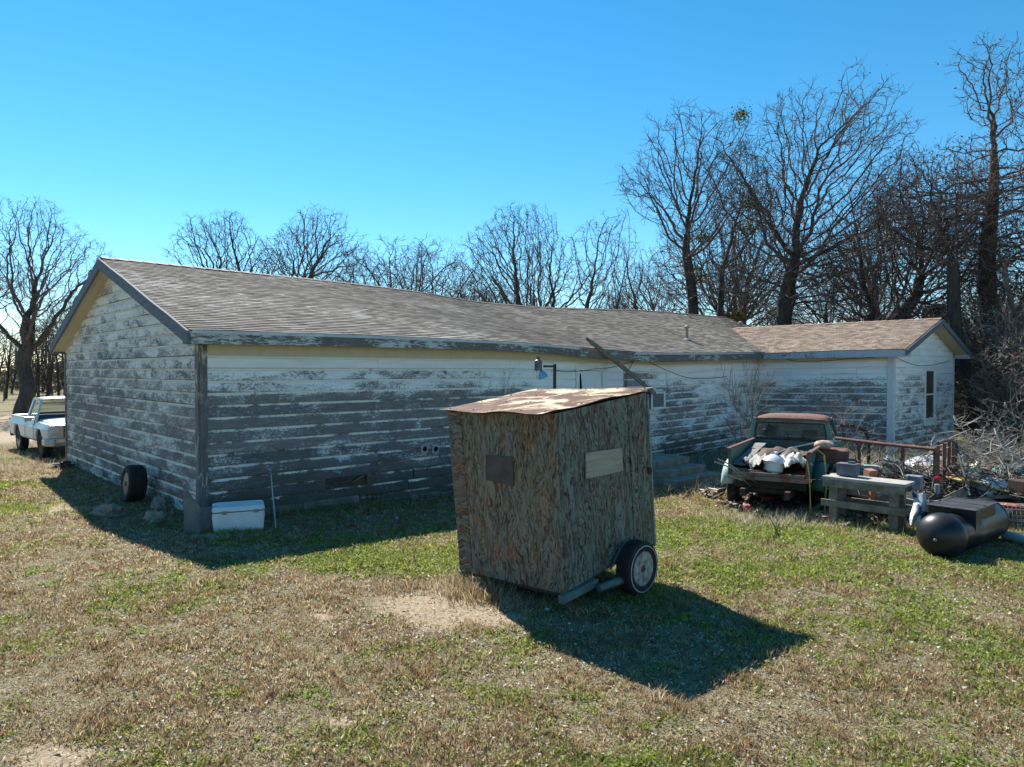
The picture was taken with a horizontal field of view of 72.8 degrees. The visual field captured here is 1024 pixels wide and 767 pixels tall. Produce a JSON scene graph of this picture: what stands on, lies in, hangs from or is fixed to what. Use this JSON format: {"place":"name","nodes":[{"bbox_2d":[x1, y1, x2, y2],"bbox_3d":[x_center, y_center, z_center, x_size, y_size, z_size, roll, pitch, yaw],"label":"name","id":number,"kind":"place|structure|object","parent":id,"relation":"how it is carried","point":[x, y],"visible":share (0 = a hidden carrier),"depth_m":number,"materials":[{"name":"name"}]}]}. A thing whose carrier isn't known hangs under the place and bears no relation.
{"place":"outdoors","nodes":[
{"label":"outdoors","id":0,"kind":"place"},
{"bbox_2d":[0,387,1023,766],"bbox_3d":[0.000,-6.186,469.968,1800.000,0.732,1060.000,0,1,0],"label":"ground","id":1,"kind":"structure","parent":0,"point":[412,611],"depth_m":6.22,"materials":[{"name":"plant"}]},
{"bbox_2d":[0,325,17,358],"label":"distant tree","id":2,"kind":"object","parent":1,"relation":"on","point":[4,346],"visible":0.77,"depth_m":64.59,"materials":[{"name":"brown plant"}]},
{"bbox_2d":[0,245,32,310],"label":"bare tree","id":3,"kind":"object","parent":1,"relation":"on","point":[5,268],"visible":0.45,"depth_m":51.00,"materials":[{"name":"brown plant"}]},
{"bbox_2d":[9,396,64,457],"bbox_3d":[-15.563,1.404,24.031,5.564,1.950,2.454,1,2,44],"label":"white pickup","id":4,"kind":"object","parent":1,"relation":"on","point":[45,430],"visible":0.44,"depth_m":22.82,"materials":[{"name":"paint"}]},
{"bbox_2d":[32,336,58,395],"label":"distant tree","id":5,"kind":"object","parent":1,"relation":"on","point":[50,382],"visible":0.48,"depth_m":70.81,"materials":[{"name":"brown plant"}]},
{"bbox_2d":[33,292,75,365],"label":"bare tree","id":6,"kind":"object","parent":1,"relation":"on","point":[54,331],"visible":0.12,"depth_m":64.74,"materials":[{"name":"brown plant"}]},
{"bbox_2d":[0,194,115,413],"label":"bare tree","id":7,"kind":"object","parent":1,"relation":"on","point":[24,354],"visible":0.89,"depth_m":43.73,"materials":[{"name":"brown plant"}]},
{"bbox_2d":[51,461,74,468],"bbox_3d":[-12.557,2.299,19.397,0.636,0.275,0.376,0,1,0],"label":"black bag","id":8,"kind":"object","parent":1,"relation":"on","point":[62,465],"visible":0.77,"depth_m":19.32,"materials":[{"name":"plastic"}]},
{"bbox_2d":[89,503,123,517],"bbox_3d":[-7.372,2.356,12.681,0.598,0.340,0.422,0,1,0],"label":"rock","id":9,"kind":"object","parent":1,"relation":"on","point":[105,510],"visible":0.62,"depth_m":12.55,"materials":[{"name":"stone"}]},
{"bbox_2d":[121,465,147,501],"bbox_3d":[-7.681,2.028,14.114,0.389,0.766,0.750,-1,1,-42],"label":"truck tyre","id":10,"kind":"object","parent":1,"relation":"on","point":[134,480],"visible":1,"depth_m":13.91,"materials":[{"name":"black rubber"}]},
{"bbox_2d":[142,510,164,524],"bbox_3d":[-6.231,2.374,12.078,0.360,0.361,0.324,0,1,0],"label":"rock","id":11,"kind":"object","parent":1,"relation":"on","point":[150,517],"visible":0.64,"depth_m":12.00,"materials":[{"name":"stone"}]},
{"bbox_2d":[149,497,173,510],"bbox_3d":[-6.755,2.371,13.404,0.441,0.401,0.340,0,1,0],"label":"rock","id":12,"kind":"object","parent":1,"relation":"on","point":[164,502],"visible":0.63,"depth_m":13.31,"materials":[{"name":"stone"}]},
{"bbox_2d":[183,487,215,533],"bbox_3d":[-4.918,2.126,11.661,1.126,0.889,0.146,-1,2,-44],"label":"sheet metal","id":13,"kind":"object","parent":1,"relation":"on","point":[197,519],"visible":0.41,"depth_m":11.36,"materials":[{"name":"metal"}]},
{"bbox_2d":[162,209,294,275],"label":"bare tree","id":14,"kind":"object","parent":1,"relation":"on","point":[226,266],"visible":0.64,"depth_m":45.31,"materials":[{"name":"brown plant"}]},
{"bbox_2d":[212,500,264,531],"bbox_3d":[-4.667,2.256,11.784,0.881,0.444,0.494,0,1,-22],"label":"cooler","id":15,"kind":"object","parent":1,"relation":"on","point":[241,514],"visible":0.99,"depth_m":11.62,"materials":[{"name":"white plastic"}]},
{"bbox_2d":[242,204,371,283],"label":"bare tree","id":16,"kind":"object","parent":1,"relation":"on","point":[312,268],"visible":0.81,"depth_m":46.41,"materials":[{"name":"brown plant"}]},
{"bbox_2d":[305,260,368,284],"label":"thin tree","id":17,"kind":"object","parent":1,"relation":"on","point":[341,278],"visible":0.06,"depth_m":49.16,"materials":[{"name":"brown plant"}]},
{"bbox_2d":[330,247,400,287],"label":"thin tree","id":18,"kind":"object","parent":1,"relation":"on","point":[364,276],"visible":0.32,"depth_m":47.52,"materials":[{"name":"brown plant"}]},
{"bbox_2d":[336,234,421,288],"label":"thin tree","id":19,"kind":"object","parent":1,"relation":"on","point":[390,282],"visible":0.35,"depth_m":49.28,"materials":[{"name":"brown plant"}]},
{"bbox_2d":[359,244,440,293],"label":"thin tree","id":20,"kind":"object","parent":1,"relation":"on","point":[412,274],"visible":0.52,"depth_m":46.24,"materials":[{"name":"brown plant"}]},
{"bbox_2d":[377,232,469,298],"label":"thin tree","id":21,"kind":"object","parent":1,"relation":"on","point":[438,257],"visible":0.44,"depth_m":51.08,"materials":[{"name":"brown plant"}]},
{"bbox_2d":[404,246,488,300],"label":"thin tree","id":22,"kind":"object","parent":1,"relation":"on","point":[430,261],"visible":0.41,"depth_m":48.73,"materials":[{"name":"brown plant"}]},
{"bbox_2d":[424,256,504,301],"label":"thin tree","id":23,"kind":"object","parent":1,"relation":"on","point":[472,295],"visible":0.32,"depth_m":46.60,"materials":[{"name":"brown plant"}]},
{"bbox_2d":[445,271,508,302],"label":"thin tree","id":24,"kind":"object","parent":1,"relation":"on","point":[477,289],"visible":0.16,"depth_m":50.94,"materials":[{"name":"brown plant"}]},
{"bbox_2d":[479,358,515,398],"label":"sapling","id":25,"kind":"object","parent":1,"relation":"on","point":[500,384],"visible":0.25,"depth_m":13.57,"materials":[{"name":"brown plant"}]},
{"bbox_2d":[49,256,971,513],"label":"house","id":26,"kind":"structure","parent":1,"relation":"on","point":[194,381],"depth_m":16.34,"materials":[{"name":"white wood"}]},
{"bbox_2d":[534,357,555,388],"bbox_3d":[0.719,1.001,14.931,0.516,3.154,0.258,-1,2,-44],"label":"yard light","id":27,"kind":"object","parent":26,"relation":"attached to","point":[541,374],"visible":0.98,"depth_m":14.76,"materials":[{"name":"metal"}]},
{"bbox_2d":[574,365,606,388],"bbox_3d":[2.225,0.604,19.750,1.400,2.225,0.100,-1,2,-43],"label":"door","id":28,"kind":"structure","parent":26,"relation":"in","point":[584,379],"depth_m":19.73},
{"bbox_2d":[585,337,655,395],"bbox_3d":[3.127,-0.439,19.669,3.086,1.665,0.044,-1,1,-41],"label":"loose plank","id":29,"kind":"object","parent":26,"relation":"attached to","point":[619,364],"visible":0.96,"depth_m":19.57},
{"bbox_2d":[924,365,937,425],"bbox_3d":[15.481,0.431,25.677,1.380,2.220,0.155,-1,2,-43],"label":"window","id":30,"kind":"structure","parent":26,"relation":"in","point":[930,374],"depth_m":25.76,"materials":[{"name":"white glass"}]},
{"bbox_2d":[0,364,1022,438],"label":"undergrowth","id":31,"kind":"object","parent":1,"relation":"on","point":[16,387],"visible":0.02,"depth_m":90.13,"materials":[{"name":"brown plant"}]},
{"bbox_2d":[0,278,1023,444],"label":"distant woods","id":32,"kind":"object","parent":1,"relation":"on","point":[38,373],"visible":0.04,"depth_m":73.19,"materials":[{"name":"plant"}]},
{"bbox_2d":[0,437,1023,623],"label":"dry weeds","id":33,"kind":"object","parent":1,"relation":"on","point":[473,588],"visible":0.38,"depth_m":12.29,"materials":[{"name":"brown plant"}]},
{"bbox_2d":[0,412,1023,766],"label":"fallen leaves","id":34,"kind":"object","parent":1,"relation":"on","point":[502,643],"depth_m":6.65,"materials":[{"name":"plant"}]},
{"bbox_2d":[450,201,607,307],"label":"bare tree","id":35,"kind":"object","parent":1,"relation":"on","point":[517,300],"visible":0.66,"depth_m":43.86,"materials":[{"name":"brown plant"}]},
{"bbox_2d":[440,387,657,604],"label":"plywood shed","id":36,"kind":"structure","parent":1,"relation":"on","point":[553,491],"depth_m":7.95,"materials":[{"name":"wood"}]},
{"bbox_2d":[555,206,642,308],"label":"bare tree","id":37,"kind":"object","parent":1,"relation":"on","point":[589,296],"visible":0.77,"depth_m":41.63,"materials":[{"name":"brown plant"}]},
{"bbox_2d":[596,231,661,310],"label":"bare tree","id":38,"kind":"object","parent":1,"relation":"on","point":[631,288],"visible":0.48,"depth_m":45.67,"materials":[{"name":"brown plant"}]},
{"bbox_2d":[610,260,686,312],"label":"bare tree","id":39,"kind":"object","parent":1,"relation":"on","point":[647,292],"visible":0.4,"depth_m":51.59,"materials":[{"name":"brown plant"}]},
{"bbox_2d":[652,453,726,487],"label":"concrete steps","id":40,"kind":"structure","parent":1,"relation":"on","point":[668,466],"depth_m":18.48,"materials":[{"name":"concrete"}]},
{"bbox_2d":[607,96,793,322],"bbox_3d":[10.889,-6.540,39.584,10.133,18.586,8.610,1,1,29],"label":"bare tree","id":41,"kind":"object","parent":1,"relation":"on","point":[690,279],"visible":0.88,"depth_m":39.10,"materials":[{"name":"brown plant"}]},
{"bbox_2d":[716,367,762,445],"bbox_3d":[6.211,1.130,18.571,1.456,3.530,1.203,0,1,-7],"label":"sapling","id":42,"kind":"object","parent":1,"relation":"on","point":[740,407],"visible":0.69,"depth_m":18.62,"materials":[{"name":"brown plant"}]},
{"bbox_2d":[648,186,831,326],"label":"bare tree","id":43,"kind":"object","parent":1,"relation":"on","point":[753,314],"visible":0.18,"depth_m":54.68,"materials":[{"name":"brown plant"}]},
{"bbox_2d":[695,236,784,324],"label":"bare tree","id":44,"kind":"object","parent":1,"relation":"on","point":[734,298],"visible":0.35,"depth_m":49.27,"materials":[{"name":"brown plant"}]},
{"bbox_2d":[711,346,775,444],"bbox_3d":[6.075,0.956,17.919,1.525,3.914,1.845,0,1,0],"label":"sapling","id":45,"kind":"object","parent":1,"relation":"on","point":[728,388],"visible":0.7,"depth_m":17.94,"materials":[{"name":"brown plant"}]},
{"bbox_2d":[714,459,786,504],"bbox_3d":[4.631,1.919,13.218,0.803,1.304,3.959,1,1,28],"label":"lawn mower","id":46,"kind":"object","parent":1,"relation":"on","point":[768,497],"visible":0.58,"depth_m":14.38,"materials":[{"name":"red paint"}]},
{"bbox_2d":[714,375,794,440],"bbox_3d":[6.451,1.249,18.646,1.984,3.234,1.577,0,1,-15],"label":"sapling","id":47,"kind":"object","parent":1,"relation":"on","point":[753,409],"visible":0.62,"depth_m":18.43,"materials":[{"name":"brown plant"}]},
{"bbox_2d":[700,487,821,513],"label":"dark litter","id":48,"kind":"object","parent":1,"relation":"on","point":[797,501],"visible":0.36,"depth_m":14.13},
{"bbox_2d":[721,413,843,511],"bbox_3d":[5.964,1.613,15.275,2.170,1.840,5.260,1,1,31],"label":"green pickup","id":49,"kind":"object","parent":1,"relation":"on","point":[790,482],"visible":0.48,"depth_m":14.06,"materials":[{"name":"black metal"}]},
{"bbox_2d":[732,467,764,471],"bbox_3d":[4.590,1.677,13.523,0.601,0.050,0.200,1,1,31],"label":"board","id":50,"kind":"object","parent":49,"relation":"on","point":[749,469],"visible":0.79,"depth_m":13.46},
{"bbox_2d":[733,442,765,464],"bbox_3d":[4.958,1.450,14.441,0.220,0.290,1.706,1,1,34],"label":"board","id":51,"kind":"object","parent":49,"relation":"in","point":[758,446],"visible":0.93,"depth_m":14.47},
{"bbox_2d":[740,453,766,468],"bbox_3d":[4.863,1.534,13.787,0.592,0.290,0.839,0,1,0],"label":"torn rag","id":52,"kind":"object","parent":49,"relation":"in","point":[751,460],"visible":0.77,"depth_m":13.60,"materials":[{"name":"white fabric"}]},
{"bbox_2d":[763,451,784,473],"bbox_3d":[5.080,1.524,13.431,0.448,0.427,0.450,0,1,0],"label":"pot","id":53,"kind":"object","parent":49,"relation":"on","point":[774,462],"visible":0.95,"depth_m":13.29,"materials":[{"name":"white ceramic"}]},
{"bbox_2d":[747,446,831,463],"bbox_3d":[5.620,1.440,14.314,1.283,0.271,1.714,0,1,0],"label":"dark tarp","id":54,"kind":"object","parent":49,"relation":"on","point":[769,451],"visible":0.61,"depth_m":14.11,"materials":[{"name":"fabric"}]},
{"bbox_2d":[780,452,812,467],"bbox_3d":[5.417,1.450,13.427,0.522,0.282,0.728,0,1,0],"label":"plastic sheet","id":55,"kind":"object","parent":49,"relation":"in","point":[793,458],"visible":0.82,"depth_m":13.21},
{"bbox_2d":[807,449,826,515],"bbox_3d":[5.619,1.882,12.840,0.386,1.360,0.164,0,1,-15],"label":"hose","id":56,"kind":"object","parent":49,"relation":"hanging from","point":[810,484],"visible":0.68,"depth_m":12.78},
{"bbox_2d":[819,447,848,463],"bbox_3d":[6.511,1.469,14.131,0.620,0.321,0.357,1,1,25],"label":"rusty tank","id":57,"kind":"object","parent":49,"relation":"in","point":[833,455],"visible":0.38,"depth_m":13.97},
{"bbox_2d":[814,440,833,449],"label":"scrap dome","id":58,"kind":"structure","parent":57,"relation":"on","point":[825,444],"depth_m":13.94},
{"bbox_2d":[805,384,854,436],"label":"sapling","id":59,"kind":"object","parent":1,"relation":"on","point":[830,408],"visible":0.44,"depth_m":20.03,"materials":[{"name":"brown plant"}]},
{"bbox_2d":[682,53,979,325],"bbox_3d":[15.617,-6.297,35.516,12.860,18.298,13.657,0,1,0],"label":"bare tree","id":60,"kind":"object","parent":1,"relation":"on","point":[787,297],"visible":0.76,"depth_m":34.32,"materials":[{"name":"brown plant"}]},
{"bbox_2d":[760,244,903,325],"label":"bare tree","id":61,"kind":"object","parent":1,"relation":"on","point":[823,318],"visible":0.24,"depth_m":42.65,"materials":[{"name":"brown plant"}]},
{"bbox_2d":[811,385,876,448],"bbox_3d":[8.720,1.447,18.821,1.512,2.819,1.902,0,1,-22],"label":"sapling","id":62,"kind":"object","parent":1,"relation":"on","point":[843,418],"visible":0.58,"depth_m":18.75,"materials":[{"name":"brown plant"}]},
{"bbox_2d":[839,424,870,464],"bbox_3d":[8.836,1.620,17.908,0.732,1.159,0.160,1,1,27],"label":"bent pipe","id":63,"kind":"object","parent":1,"relation":"on","point":[867,438],"visible":0.85,"depth_m":17.75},
{"bbox_2d":[824,400,895,464],"bbox_3d":[7.854,1.544,15.751,1.460,2.380,1.160,0,1,23],"label":"sapling","id":64,"kind":"object","parent":1,"relation":"on","point":[857,427],"visible":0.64,"depth_m":15.68,"materials":[{"name":"brown plant"}]},
{"bbox_2d":[821,473,914,531],"bbox_3d":[6.177,2.101,12.097,0.510,0.898,1.375,-1,2,-44],"label":"workbench","id":65,"kind":"object","parent":1,"relation":"on","point":[897,508],"visible":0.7,"depth_m":11.91,"materials":[{"name":"wood"}]},
{"bbox_2d":[836,461,860,476],"bbox_3d":[5.971,1.505,12.340,0.235,0.255,0.340,-1,2,-44],"label":"battery box","id":66,"kind":"object","parent":65,"relation":"on","point":[850,468],"visible":1,"depth_m":12.26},
{"bbox_2d":[909,491,926,524],"bbox_3d":[6.531,2.009,11.192,0.212,0.505,0.568,1,1,37],"label":"torn bag","id":67,"kind":"object","parent":65,"relation":"hanging from","point":[919,505],"visible":0.98,"depth_m":11.19,"materials":[{"name":"plastic"}]},
{"bbox_2d":[790,183,980,322],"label":"bare tree","id":68,"kind":"object","parent":1,"relation":"on","point":[905,277],"visible":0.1,"depth_m":51.70,"materials":[{"name":"brown plant"}]},
{"bbox_2d":[825,466,966,518],"bbox_3d":[7.130,2.148,13.510,2.879,0.693,2.500,1,1,38],"label":"flatbed trailer","id":69,"kind":"object","parent":1,"relation":"on","point":[909,498],"visible":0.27,"depth_m":12.63,"materials":[{"name":"brown metal"}]},
{"bbox_2d":[904,474,922,489],"bbox_3d":[7.085,1.754,12.292,0.328,0.250,0.260,-1,2,-44],"label":"grey crate","id":70,"kind":"object","parent":69,"relation":"on","point":[918,480],"visible":0.59,"depth_m":12.23,"materials":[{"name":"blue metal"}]},
{"bbox_2d":[943,486,968,497],"bbox_3d":[8.010,2.009,12.491,1.330,0.203,0.092,-1,2,-43],"label":"plank","id":71,"kind":"object","parent":69,"relation":"on","point":[961,493],"visible":0.43,"depth_m":12.56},
{"bbox_2d":[800,140,1023,339],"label":"bare tree","id":72,"kind":"object","parent":1,"relation":"on","point":[872,309],"visible":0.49,"depth_m":32.51,"materials":[{"name":"brown plant"}]},
{"bbox_2d":[814,512,1017,526],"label":"ground litter","id":73,"kind":"object","parent":1,"relation":"on","point":[847,523],"visible":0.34,"depth_m":12.38,"materials":[{"name":"plant"}]},
{"bbox_2d":[834,137,1023,448],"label":"bare tree","id":74,"kind":"object","parent":1,"relation":"on","point":[953,313],"visible":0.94,"depth_m":28.69,"materials":[{"name":"brown plant"}]},
{"bbox_2d":[864,27,1023,445],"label":"bare tree","id":75,"kind":"object","parent":1,"relation":"on","point":[982,283],"visible":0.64,"depth_m":29.51,"materials":[{"name":"brown plant"}]},
{"bbox_2d":[921,304,975,332],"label":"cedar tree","id":76,"kind":"object","parent":1,"relation":"on","point":[935,312],"visible":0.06,"depth_m":49.29,"materials":[{"name":"green plant"}]},
{"bbox_2d":[878,373,1023,463],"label":"bare bush","id":77,"kind":"object","parent":1,"relation":"on","point":[1018,450],"visible":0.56,"depth_m":15.51,"materials":[{"name":"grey plant"}]},
{"bbox_2d":[916,496,1009,557],"bbox_3d":[6.791,2.150,10.467,2.552,0.704,0.689,-1,1,-41],"label":"smoker tank","id":78,"kind":"object","parent":1,"relation":"on","point":[950,527],"visible":0.98,"depth_m":9.96,"materials":[{"name":"metal"}]},
{"bbox_2d":[918,73,1023,375],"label":"bare tree","id":79,"kind":"object","parent":1,"relation":"on","point":[1004,271],"visible":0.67,"depth_m":27.90,"materials":[{"name":"brown plant"}]},
{"bbox_2d":[918,400,1023,464],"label":"bare bush","id":80,"kind":"object","parent":1,"relation":"on","point":[987,425],"visible":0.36,"depth_m":16.74,"materials":[{"name":"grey plant"}]},
{"bbox_2d":[954,345,990,438],"bbox_3d":[21.599,0.347,33.143,3.625,4.609,3.296,0,1,0],"label":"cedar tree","id":81,"kind":"object","parent":1,"relation":"on","point":[968,419],"visible":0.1,"depth_m":32.70,"materials":[{"name":"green plant"}]},
{"bbox_2d":[922,485,1022,516],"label":"scrap heap","id":82,"kind":"object","parent":1,"relation":"on","point":[992,499],"depth_m":13.28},
{"bbox_2d":[835,437,956,499],"bbox_3d":[7.711,1.740,14.127,2.032,1.402,1.605,1,2,42],"label":"rusty pipe rack","id":83,"kind":"object","parent":82,"relation":"on","point":[951,452],"visible":0.66,"depth_m":13.42,"materials":[{"name":"metal"}]},
{"bbox_2d":[907,429,968,461],"bbox_3d":[8.437,1.219,13.543,1.375,0.645,0.610,0,1,-12],"label":"fallen branch","id":84,"kind":"object","parent":83,"relation":"on","point":[928,455],"visible":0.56,"depth_m":13.67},
{"bbox_2d":[954,441,971,495],"bbox_3d":[8.522,1.597,13.133,0.044,0.905,1.089,0,1,20],"label":"green rod","id":85,"kind":"object","parent":83,"relation":"on","point":[963,470],"visible":1,"depth_m":13.09,"materials":[{"name":"paint"}]},
{"bbox_2d":[795,450,1023,516],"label":"dark twig heap","id":86,"kind":"object","parent":82,"relation":"on","point":[941,485],"visible":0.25,"depth_m":13.17,"materials":[{"name":"wood"}]},
{"bbox_2d":[863,468,876,476],"bbox_3d":[6.564,1.672,12.735,0.170,0.222,0.183,0,1,-17],"label":"clay block","id":87,"kind":"object","parent":86,"relation":"on","point":[869,472],"depth_m":12.67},
{"bbox_2d":[860,465,890,476],"bbox_3d":[7.127,1.710,13.744,0.683,0.207,0.157,1,2,44],"label":"plastic strip","id":88,"kind":"object","parent":86,"relation":"on","point":[870,466],"visible":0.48,"depth_m":13.67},
{"bbox_2d":[1008,479,1023,492],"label":"rusty box","id":89,"kind":"object","parent":86,"relation":"on","point":[1016,485],"visible":1,"depth_m":12.40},
{"bbox_2d":[798,462,1023,515],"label":"scrap pieces","id":90,"kind":"object","parent":82,"relation":"on","point":[976,493],"visible":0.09,"depth_m":13.54,"materials":[{"name":"metal"}]},
{"bbox_2d":[880,460,911,475],"bbox_3d":[7.675,1.709,13.936,0.525,0.350,0.390,0,1,-23],"label":"black crate","id":91,"kind":"object","parent":90,"relation":"on","point":[889,466],"visible":0.39,"depth_m":13.84,"materials":[{"name":"plastic"}]},
{"bbox_2d":[946,476,1009,491],"bbox_3d":[8.867,1.924,13.265,0.950,0.232,0.450,0,1,0],"label":"yellow board","id":92,"kind":"object","parent":90,"relation":"on","point":[958,479],"visible":0.61,"depth_m":13.04,"materials":[{"name":"paint"}]},
{"bbox_2d":[964,494,1014,499],"bbox_3d":[8.836,2.111,12.843,1.264,0.076,0.050,0,1,-18],"label":"plank","id":93,"kind":"object","parent":90,"relation":"on","point":[995,496],"visible":0.64,"depth_m":12.86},
{"bbox_2d":[810,447,1023,496],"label":"twig heap","id":94,"kind":"object","parent":82,"relation":"on","point":[1020,466],"visible":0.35,"depth_m":13.69,"materials":[{"name":"wood"}]},
{"bbox_2d":[905,455,946,465],"bbox_3d":[9.182,1.750,15.232,1.100,0.354,0.850,0,1,-6],"label":"loose bodywork","id":95,"kind":"object","parent":94,"relation":"on","point":[920,459],"visible":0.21,"depth_m":15.11,"materials":[{"name":"grey paint"}]},
{"bbox_2d":[946,439,1023,461],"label":"fallen branch","id":96,"kind":"object","parent":94,"relation":"on","point":[985,453],"visible":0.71,"depth_m":14.19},
{"bbox_2d":[977,420,1023,463],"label":"fallen branch","id":97,"kind":"object","parent":94,"relation":"on","point":[1001,446],"visible":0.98,"depth_m":14.23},
{"bbox_2d":[969,477,1007,495],"bbox_3d":[9.278,1.978,13.462,0.900,0.312,0.430,-1,1,-26],"label":"loose bodywork","id":98,"kind":"object","parent":82,"relation":"on","point":[983,487],"visible":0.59,"depth_m":13.25,"materials":[{"name":"blue paint"}]},
{"bbox_2d":[934,287,1023,443],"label":"thicket shrub","id":99,"kind":"object","parent":1,"relation":"on","point":[957,375],"visible":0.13,"depth_m":30.92,"materials":[{"name":"brown plant"}]},
{"bbox_2d":[941,264,1023,445],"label":"thicket shrub","id":100,"kind":"object","parent":1,"relation":"on","point":[976,323],"visible":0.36,"depth_m":29.55,"materials":[{"name":"brown plant"}]},
{"bbox_2d":[957,430,1012,461],"bbox_3d":[12.763,1.955,19.116,2.598,1.654,2.948,0,1,19],"label":"bare bush","id":101,"kind":"object","parent":1,"relation":"on","point":[979,450],"visible":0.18,"depth_m":19.13,"materials":[{"name":"brown plant"}]},
{"bbox_2d":[959,326,1023,456],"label":"thicket shrub","id":102,"kind":"object","parent":1,"relation":"on","point":[1014,383],"visible":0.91,"depth_m":24.18,"materials":[{"name":"brown plant"}]},
{"bbox_2d":[961,252,1022,326],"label":"distant tree","id":103,"kind":"object","parent":1,"relation":"on","point":[977,289],"visible":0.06,"depth_m":42.57,"materials":[{"name":"brown plant"}]},
{"bbox_2d":[970,183,1023,433],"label":"bare tree","id":104,"kind":"object","parent":1,"relation":"on","point":[1010,241],"visible":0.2,"depth_m":32.62,"materials":[{"name":"brown plant"}]},
{"bbox_2d":[971,293,1023,429],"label":"thicket shrub","id":105,"kind":"object","parent":1,"relation":"on","point":[1010,327],"visible":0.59,"depth_m":26.33,"materials":[{"name":"brown plant"}]},
{"bbox_2d":[1001,531,1023,544],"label":"pipe","id":106,"kind":"object","parent":1,"relation":"on","point":[1013,536],"visible":0.83,"depth_m":10.69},
{"bbox_2d":[1003,503,1023,533],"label":"wire mesh","id":107,"kind":"object","parent":1,"relation":"on","point":[1020,509],"visible":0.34,"depth_m":11.29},
{"bbox_2d":[0,0,1023,371],"label":"sky","id":108,"kind":"structure","parent":0,"point":[409,118],"materials":[{"name":"blue"}]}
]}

